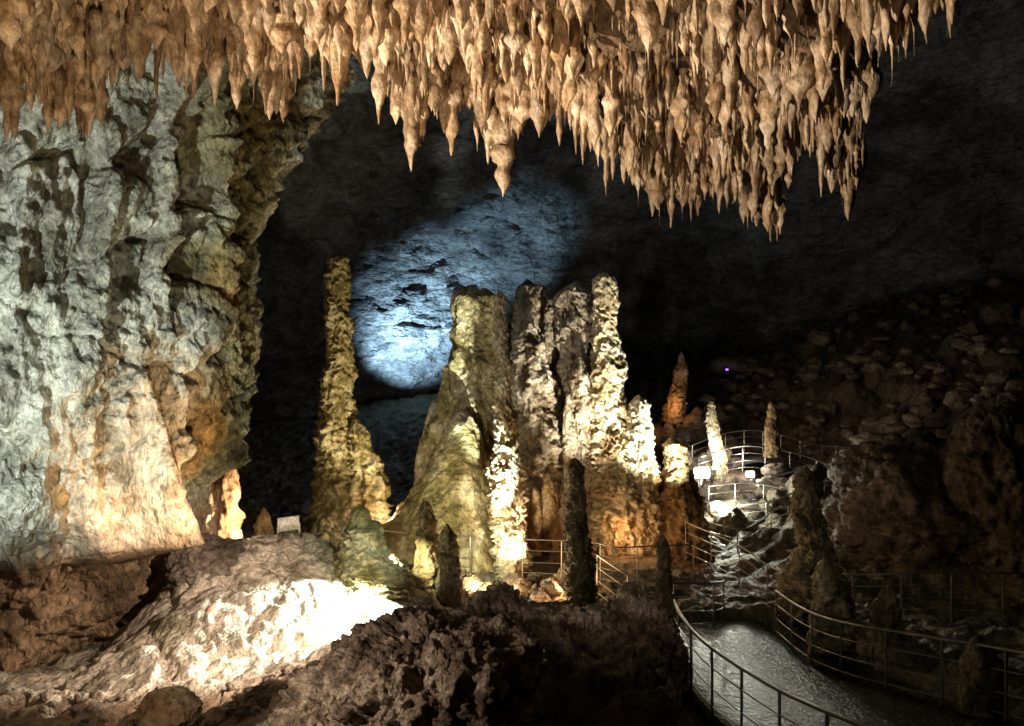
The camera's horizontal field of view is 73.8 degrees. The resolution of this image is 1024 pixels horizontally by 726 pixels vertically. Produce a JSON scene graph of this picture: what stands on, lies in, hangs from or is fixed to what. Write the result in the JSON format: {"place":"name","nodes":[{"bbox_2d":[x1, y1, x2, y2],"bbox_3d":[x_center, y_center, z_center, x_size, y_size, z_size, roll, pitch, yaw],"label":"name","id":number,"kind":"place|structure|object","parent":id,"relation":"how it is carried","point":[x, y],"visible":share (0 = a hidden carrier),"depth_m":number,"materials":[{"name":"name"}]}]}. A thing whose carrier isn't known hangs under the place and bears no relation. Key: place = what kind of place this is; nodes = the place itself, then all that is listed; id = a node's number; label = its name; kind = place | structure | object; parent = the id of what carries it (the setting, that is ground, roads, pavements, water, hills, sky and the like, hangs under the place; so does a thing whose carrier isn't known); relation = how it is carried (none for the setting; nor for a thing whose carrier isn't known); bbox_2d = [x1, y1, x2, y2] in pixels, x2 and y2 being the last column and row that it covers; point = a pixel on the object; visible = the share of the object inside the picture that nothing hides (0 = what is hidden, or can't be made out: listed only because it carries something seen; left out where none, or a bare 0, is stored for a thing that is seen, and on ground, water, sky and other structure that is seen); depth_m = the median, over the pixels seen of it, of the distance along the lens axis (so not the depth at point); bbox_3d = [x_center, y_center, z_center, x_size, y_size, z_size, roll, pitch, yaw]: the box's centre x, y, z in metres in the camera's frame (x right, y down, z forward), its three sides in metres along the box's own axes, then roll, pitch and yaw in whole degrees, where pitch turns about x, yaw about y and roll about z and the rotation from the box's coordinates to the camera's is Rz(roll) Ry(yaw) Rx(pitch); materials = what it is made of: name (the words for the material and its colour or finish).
{"place":"outdoors","nodes":[
{"label":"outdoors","id":0,"kind":"place"},
{"bbox_2d":[0,44,357,673],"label":"rock wall","id":1,"kind":"structure","parent":0,"point":[133,227],"depth_m":12.21,"materials":[{"name":"beige stone"}]},
{"bbox_2d":[76,0,865,210],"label":"cave ceiling","id":2,"kind":"structure","parent":0,"point":[607,41],"depth_m":5.51,"materials":[{"name":"beige stone"}]},
{"bbox_2d":[0,0,956,241],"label":"stalactites","id":3,"kind":"object","parent":2,"relation":"attached to","point":[57,58],"visible":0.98,"depth_m":5.17,"materials":[{"name":"beige stone"}]},
{"bbox_2d":[0,277,1023,725],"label":"cave floor","id":4,"kind":"structure","parent":0,"point":[276,603],"depth_m":19.16,"materials":[{"name":"brown stone"}]},
{"bbox_2d":[132,685,202,725],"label":"boulder","id":5,"kind":"object","parent":4,"relation":"on","point":[178,705],"visible":1,"depth_m":9.04,"materials":[{"name":"brown stone"}]},
{"bbox_2d":[162,532,246,591],"bbox_3d":[-6.580,4.421,14.846,1.880,1.453,1.798,0,0,0],"label":"boulder","id":6,"kind":"object","parent":4,"relation":"on","point":[213,555],"visible":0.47,"depth_m":14.21,"materials":[{"name":"brown stone"}]},
{"bbox_2d":[198,469,245,538],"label":"drapery column","id":7,"kind":"structure","parent":4,"relation":"on","point":[226,517],"depth_m":19.17,"materials":[{"name":"beige stone"}]},
{"bbox_2d":[253,507,274,535],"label":"stalagmite","id":8,"kind":"object","parent":4,"relation":"on","point":[262,524],"visible":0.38,"depth_m":22.85,"materials":[{"name":"brown stone"}]},
{"bbox_2d":[277,515,299,532],"bbox_3d":[-7.211,5.639,22.030,0.755,1.426,0.060,0,0,0],"label":"info sign","id":9,"kind":"object","parent":4,"relation":"on","point":[288,523],"visible":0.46,"depth_m":22.00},
{"bbox_2d":[33,567,566,725],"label":"rubble","id":10,"kind":"object","parent":4,"relation":"on","point":[548,588],"visible":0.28,"depth_m":10.58,"materials":[{"name":"beige stone"}]},
{"bbox_2d":[300,252,394,545],"bbox_3d":[-6.102,1.817,25.875,4.014,12.057,4.038,0,0,0],"label":"stalagmite","id":11,"kind":"object","parent":4,"relation":"on","point":[349,474],"visible":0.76,"depth_m":25.36,"materials":[{"name":"beige stone"}]},
{"bbox_2d":[333,505,416,602],"bbox_3d":[-3.341,4.764,15.756,2.685,2.951,2.655,0,0,0],"label":"stalagmite","id":12,"kind":"object","parent":4,"relation":"on","point":[364,558],"visible":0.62,"depth_m":15.34,"materials":[{"name":"beige stone"}]},
{"bbox_2d":[311,530,470,573],"bbox_3d":[-5.347,6.346,22.465,8.048,1.560,1.138,0,0,0],"label":"handrail","id":13,"kind":"object","parent":4,"relation":"on","point":[469,546],"visible":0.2,"depth_m":22.36,"materials":[{"name":"metal"}]},
{"bbox_2d":[410,501,438,597],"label":"stalagmite","id":14,"kind":"object","parent":4,"relation":"on","point":[424,571],"visible":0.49,"depth_m":16.76,"materials":[{"name":"beige stone"}]},
{"bbox_2d":[383,409,497,574],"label":"flowstone dome","id":15,"kind":"structure","parent":4,"relation":"on","point":[452,486],"depth_m":23.32,"materials":[{"name":"beige stone"}]},
{"bbox_2d":[434,524,466,608],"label":"stalagmite","id":16,"kind":"object","parent":4,"relation":"on","point":[449,590],"visible":0.62,"depth_m":16.30,"materials":[{"name":"brown stone"}]},
{"bbox_2d":[413,286,494,485],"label":"flowstone column","id":17,"kind":"structure","parent":4,"relation":"on","point":[468,380],"depth_m":25.67,"materials":[{"name":"beige stone"}]},
{"bbox_2d":[256,580,690,725],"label":"rock outcrop","id":18,"kind":"object","parent":4,"relation":"on","point":[482,661],"visible":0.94,"depth_m":8.49,"materials":[{"name":"brown stone"}]},
{"bbox_2d":[484,291,533,578],"bbox_3d":[-0.066,2.878,22.581,1.716,10.514,1.560,0,0,0],"label":"stalagmite","id":19,"kind":"object","parent":4,"relation":"on","point":[507,473],"visible":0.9,"depth_m":22.29,"materials":[{"name":"beige stone"}]},
{"bbox_2d":[526,473,560,552],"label":"stalagmite","id":20,"kind":"object","parent":4,"relation":"on","point":[543,521],"visible":0.95,"depth_m":24.15,"materials":[{"name":"brown stone"}]},
{"bbox_2d":[508,279,599,550],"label":"flowstone column","id":21,"kind":"structure","parent":4,"relation":"on","point":[553,413],"depth_m":25.55,"materials":[{"name":"beige stone"}]},
{"bbox_2d":[562,458,598,606],"bbox_3d":[1.736,4.734,16.955,1.080,4.763,1.064,0,0,0],"label":"stalagmite","id":22,"kind":"object","parent":4,"relation":"on","point":[579,569],"visible":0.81,"depth_m":16.80,"materials":[{"name":"brown stone"}]},
{"bbox_2d":[522,539,693,587],"bbox_3d":[3.009,6.103,20.127,5.331,1.767,1.291,0,0,-5],"label":"handrail","id":23,"kind":"object","parent":4,"relation":"on","point":[561,563],"visible":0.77,"depth_m":20.20,"materials":[{"name":"metal"}]},
{"bbox_2d":[585,271,663,556],"bbox_3d":[4.248,2.288,25.749,3.704,11.518,3.723,0,0,-42],"label":"stalagmite","id":24,"kind":"object","parent":4,"relation":"on","point":[625,475],"visible":0.82,"depth_m":24.86,"materials":[{"name":"beige stone"}]},
{"bbox_2d":[597,554,724,627],"bbox_3d":[3.919,6.095,17.216,3.374,2.116,1.613,0,0,0],"label":"handrail","id":25,"kind":"object","parent":4,"relation":"on","point":[650,582],"visible":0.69,"depth_m":16.94,"materials":[{"name":"metal"}]},
{"bbox_2d":[654,535,677,633],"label":"stalagmite","id":26,"kind":"object","parent":4,"relation":"on","point":[663,575],"visible":0.54,"depth_m":14.88,"materials":[{"name":"brown stone"}]},
{"bbox_2d":[655,436,716,563],"bbox_3d":[6.466,5.255,24.988,2.880,5.135,2.511,0,0,0],"label":"stalagmite","id":27,"kind":"object","parent":4,"relation":"on","point":[681,497],"visible":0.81,"depth_m":24.43,"materials":[{"name":"brown stone"}]},
{"bbox_2d":[685,522,779,602],"bbox_3d":[6.745,6.294,20.456,0.280,1.891,5.418,0,0,-22],"label":"handrail","id":28,"kind":"object","parent":4,"relation":"on","point":[738,567],"visible":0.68,"depth_m":20.45,"materials":[{"name":"metal"}]},
{"bbox_2d":[708,505,789,552],"bbox_3d":[10.109,6.599,26.390,5.183,1.787,1.371,0,0,-23],"label":"handrail","id":29,"kind":"object","parent":4,"relation":"on","point":[770,514],"visible":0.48,"depth_m":25.64,"materials":[{"name":"metal"}]},
{"bbox_2d":[763,402,781,457],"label":"stalagmite","id":30,"kind":"object","parent":4,"relation":"on","point":[772,449],"visible":1,"depth_m":29.80,"materials":[{"name":"beige stone"}]},
{"bbox_2d":[737,482,831,525],"bbox_3d":[11.351,5.980,27.157,4.481,2.576,0.759,0,0,13],"label":"handrail","id":31,"kind":"object","parent":4,"relation":"on","point":[766,502],"visible":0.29,"depth_m":27.09,"materials":[{"name":"metal"}]},
{"bbox_2d":[768,466,859,628],"bbox_3d":[7.983,4.744,17.959,2.129,4.060,2.053,0,0,-31],"label":"stalagmite","id":32,"kind":"object","parent":4,"relation":"on","point":[807,555],"visible":0.82,"depth_m":17.72,"materials":[{"name":"brown stone"}]},
{"bbox_2d":[822,404,1023,579],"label":"boulder","id":33,"kind":"object","parent":4,"relation":"on","point":[924,502],"visible":0.89,"depth_m":20.81,"materials":[{"name":"brown stone"}]},
{"bbox_2d":[843,572,1023,622],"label":"handrail","id":34,"kind":"object","parent":4,"relation":"on","point":[951,584],"visible":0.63,"depth_m":18.36,"materials":[{"name":"metal"}]},
{"bbox_2d":[954,635,1010,722],"bbox_3d":[7.621,5.509,11.029,0.917,2.253,0.932,0,0,0],"label":"stalagmite","id":35,"kind":"object","parent":4,"relation":"on","point":[978,682],"visible":0.8,"depth_m":10.79,"materials":[{"name":"brown stone"}]},
{"bbox_2d":[249,0,1023,422],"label":"cavern wall","id":36,"kind":"structure","parent":0,"point":[939,200],"depth_m":49.58,"materials":[{"name":"stone"}]},
{"bbox_2d":[654,274,1023,538],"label":"boulder field","id":37,"kind":"structure","parent":0,"point":[971,339],"depth_m":36.71,"materials":[{"name":"brown stone"}]},
{"bbox_2d":[660,351,688,421],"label":"stalagmite","id":38,"kind":"object","parent":37,"relation":"on","point":[675,404],"visible":0.97,"depth_m":39.67,"materials":[{"name":"brown stone"}]},
{"bbox_2d":[692,467,709,484],"bbox_3d":[8.603,5.278,31.010,0.750,1.100,0.340,0,0,0],"label":"floodlight","id":39,"kind":"object","parent":37,"relation":"on","point":[701,472],"visible":0.92,"depth_m":30.84,"materials":[{"name":"metal"}]},
{"bbox_2d":[705,400,728,479],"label":"stalagmite","id":40,"kind":"object","parent":37,"relation":"on","point":[714,437],"visible":0.91,"depth_m":31.75,"materials":[{"name":"beige stone"}]},
{"bbox_2d":[708,483,786,500],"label":"handrail","id":41,"kind":"object","parent":37,"relation":"on","point":[742,483],"visible":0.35,"depth_m":28.98,"materials":[{"name":"metal"}]},
{"bbox_2d":[744,471,754,479],"bbox_3d":[10.798,5.218,31.010,0.420,0.616,0.208,0,0,0],"label":"floodlight","id":42,"kind":"object","parent":37,"relation":"on","point":[749,474],"visible":1,"depth_m":30.91,"materials":[{"name":"metal"}]},
{"bbox_2d":[706,453,806,478],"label":"walkway","id":43,"kind":"structure","parent":37,"relation":"on","point":[755,458],"depth_m":32.98,"materials":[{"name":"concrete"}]},
{"bbox_2d":[698,445,825,484],"bbox_3d":[11.747,5.082,31.547,6.574,2.484,1.152,0,0,0],"label":"handrail","id":44,"kind":"object","parent":43,"relation":"on","point":[742,467],"visible":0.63,"depth_m":31.72,"materials":[{"name":"metal"}]},
{"bbox_2d":[692,430,848,463],"bbox_3d":[13.818,4.525,34.253,10.454,2.339,1.577,0,0,-6],"label":"handrail","id":45,"kind":"object","parent":43,"relation":"on","point":[762,437],"visible":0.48,"depth_m":34.64,"materials":[{"name":"metal"}]},
{"bbox_2d":[770,467,827,477],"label":"handrail","id":46,"kind":"object","parent":43,"relation":"on","point":[795,471],"visible":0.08,"depth_m":30.00,"materials":[{"name":"metal"}]},
{"bbox_2d":[835,445,842,456],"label":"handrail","id":47,"kind":"object","parent":37,"relation":"on","point":[836,446],"visible":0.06,"depth_m":32.98,"materials":[{"name":"metal"}]},
{"bbox_2d":[680,618,1019,725],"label":"path","id":48,"kind":"structure","parent":0,"point":[761,649],"depth_m":12.65,"materials":[{"name":"concrete"}]},
{"bbox_2d":[672,598,866,725],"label":"handrail","id":49,"kind":"object","parent":48,"relation":"on","point":[802,701],"visible":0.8,"depth_m":10.50,"materials":[{"name":"metal"}]},
{"bbox_2d":[775,590,1023,721],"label":"handrail","id":50,"kind":"object","parent":48,"relation":"on","point":[1005,670],"visible":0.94,"depth_m":12.31,"materials":[{"name":"metal"}]}
]}

